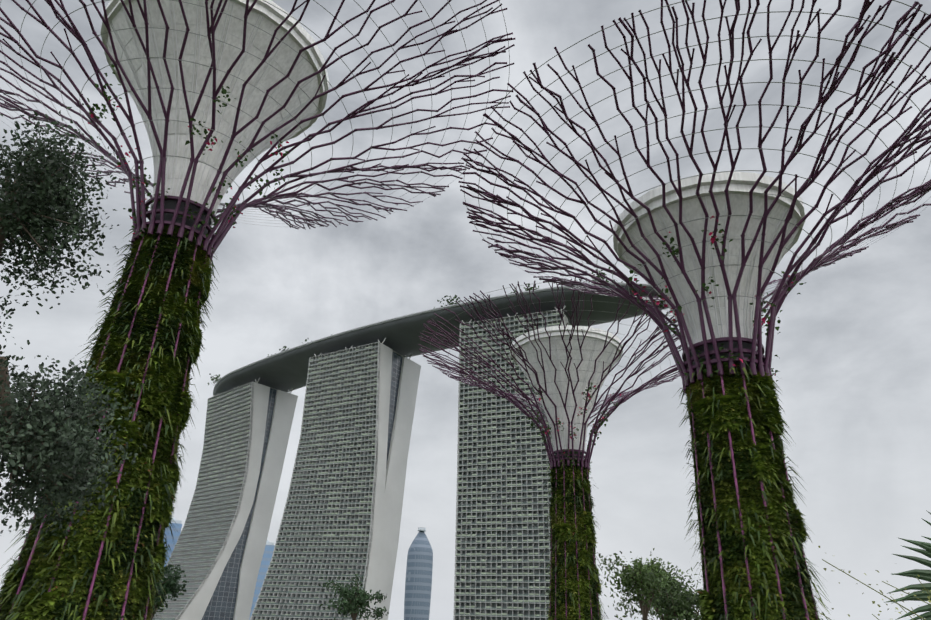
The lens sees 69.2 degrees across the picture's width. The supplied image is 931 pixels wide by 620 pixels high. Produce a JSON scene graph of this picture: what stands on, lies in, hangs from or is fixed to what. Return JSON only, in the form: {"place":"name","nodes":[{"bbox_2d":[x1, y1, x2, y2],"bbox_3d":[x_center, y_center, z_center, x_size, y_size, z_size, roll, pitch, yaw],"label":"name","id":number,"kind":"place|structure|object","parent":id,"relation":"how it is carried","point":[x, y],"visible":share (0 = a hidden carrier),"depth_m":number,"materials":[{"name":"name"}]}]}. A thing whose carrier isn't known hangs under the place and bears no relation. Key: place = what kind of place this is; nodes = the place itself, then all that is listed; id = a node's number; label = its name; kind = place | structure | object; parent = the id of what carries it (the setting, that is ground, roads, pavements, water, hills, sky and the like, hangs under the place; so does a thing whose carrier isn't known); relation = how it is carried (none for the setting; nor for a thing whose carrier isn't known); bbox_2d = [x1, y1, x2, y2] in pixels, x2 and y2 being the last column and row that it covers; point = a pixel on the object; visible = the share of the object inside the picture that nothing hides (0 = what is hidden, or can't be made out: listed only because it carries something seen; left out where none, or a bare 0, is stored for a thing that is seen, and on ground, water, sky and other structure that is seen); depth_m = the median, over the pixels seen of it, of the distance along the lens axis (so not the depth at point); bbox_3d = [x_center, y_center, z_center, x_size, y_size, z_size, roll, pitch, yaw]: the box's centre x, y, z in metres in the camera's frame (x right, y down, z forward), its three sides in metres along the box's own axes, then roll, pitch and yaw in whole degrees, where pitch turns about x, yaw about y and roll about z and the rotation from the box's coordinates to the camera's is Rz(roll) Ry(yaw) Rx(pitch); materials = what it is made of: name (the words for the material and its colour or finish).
{"place":"outdoors","nodes":[
{"label":"outdoors","id":0,"kind":"place"},
{"bbox_2d":[163,518,181,566],"bbox_3d":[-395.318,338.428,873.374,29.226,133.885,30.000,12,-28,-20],"label":"skyscraper","id":1,"kind":"structure","parent":0,"point":[169,537],"depth_m":881.40,"materials":[{"name":"blue glass"}]},
{"bbox_2d":[152,378,297,619],"bbox_3d":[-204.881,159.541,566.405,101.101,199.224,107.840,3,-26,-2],"label":"hotel tower","id":2,"kind":"structure","parent":0,"point":[218,550],"depth_m":556.84,"materials":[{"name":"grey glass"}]},
{"bbox_2d":[249,540,274,619],"bbox_3d":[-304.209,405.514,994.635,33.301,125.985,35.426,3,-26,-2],"label":"skyscraper","id":3,"kind":"structure","parent":0,"point":[267,556],"depth_m":991.71,"materials":[{"name":"blue glass"}]},
{"bbox_2d":[250,338,420,619],"bbox_3d":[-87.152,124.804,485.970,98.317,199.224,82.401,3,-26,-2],"label":"hotel tower","id":4,"kind":"structure","parent":0,"point":[342,512],"depth_m":466.22,"materials":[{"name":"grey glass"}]},
{"bbox_2d":[404,527,432,619],"bbox_3d":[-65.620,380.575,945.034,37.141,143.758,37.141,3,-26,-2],"label":"skyscraper","id":5,"kind":"structure","parent":0,"point":[418,583],"depth_m":933.17,"materials":[{"name":"blue glass"}]},
{"bbox_2d":[208,267,667,395],"bbox_3d":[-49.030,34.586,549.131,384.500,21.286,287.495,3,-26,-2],"label":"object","id":6,"kind":"structure","parent":0,"point":[284,370],"depth_m":489.16,"materials":[{"name":"grey"}]},
{"bbox_2d":[453,306,570,619],"bbox_3d":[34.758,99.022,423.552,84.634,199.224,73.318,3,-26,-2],"label":"hotel tower","id":7,"kind":"structure","parent":0,"point":[502,544],"depth_m":403.03,"materials":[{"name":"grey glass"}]},
{"bbox_2d":[818,511,930,619],"bbox_3d":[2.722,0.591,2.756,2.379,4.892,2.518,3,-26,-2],"label":"fan palm","id":8,"kind":"object","parent":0,"point":[923,594],"visible":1,"depth_m":3.30,"materials":[{"name":"green plant"}]},
{"label":"ground","id":9,"kind":"structure","parent":0,"visible":0},
{"bbox_2d":[0,107,146,555],"bbox_3d":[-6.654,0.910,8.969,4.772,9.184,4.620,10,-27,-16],"label":"broadleaf tree","id":10,"kind":"object","parent":9,"relation":"on","point":[43,442],"visible":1,"depth_m":9.47,"materials":[{"name":"green plant"}]},
{"bbox_2d":[151,559,188,619],"bbox_3d":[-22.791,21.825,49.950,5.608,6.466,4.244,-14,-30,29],"label":"garden tree","id":11,"kind":"object","parent":9,"relation":"on","point":[169,585],"visible":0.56,"depth_m":50.15,"materials":[{"name":"green plant"}]},
{"bbox_2d":[0,0,514,619],"bbox_3d":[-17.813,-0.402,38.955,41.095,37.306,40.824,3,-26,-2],"label":"supertree","id":12,"kind":"object","parent":9,"relation":"on","point":[222,92],"visible":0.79,"depth_m":39.55,"materials":[{"name":"green plant"}]},
{"bbox_2d":[318,573,388,619],"bbox_3d":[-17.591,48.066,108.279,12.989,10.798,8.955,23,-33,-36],"label":"garden tree","id":13,"kind":"object","parent":9,"relation":"on","point":[357,600],"visible":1,"depth_m":108.06,"materials":[{"name":"green plant"}]},
{"bbox_2d":[418,277,683,619],"bbox_3d":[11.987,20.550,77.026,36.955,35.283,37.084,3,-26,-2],"label":"supertree","id":14,"kind":"object","parent":9,"relation":"on","point":[567,369],"visible":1,"depth_m":76.97,"materials":[{"name":"green"}]},
{"bbox_2d":[595,548,696,619],"bbox_3d":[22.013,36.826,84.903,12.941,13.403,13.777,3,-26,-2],"label":"garden tree","id":15,"kind":"object","parent":9,"relation":"on","point":[631,581],"visible":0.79,"depth_m":84.80,"materials":[{"name":"green plant"}]},
{"bbox_2d":[637,561,700,619],"bbox_3d":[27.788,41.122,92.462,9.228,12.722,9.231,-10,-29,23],"label":"garden tree","id":16,"kind":"object","parent":9,"relation":"on","point":[662,616],"visible":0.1,"depth_m":92.81,"materials":[{"name":"green plant"}]},
{"bbox_2d":[638,564,701,619],"bbox_3d":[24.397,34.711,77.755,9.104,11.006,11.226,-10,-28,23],"label":"garden tree","id":17,"kind":"object","parent":9,"relation":"on","point":[681,609],"visible":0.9,"depth_m":78.42,"materials":[{"name":"green plant"}]},
{"bbox_2d":[459,0,930,619],"bbox_3d":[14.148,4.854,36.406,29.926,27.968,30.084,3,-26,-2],"label":"supertree","id":18,"kind":"object","parent":9,"relation":"on","point":[701,254],"visible":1,"depth_m":34.91,"materials":[{"name":"green"}]}
]}

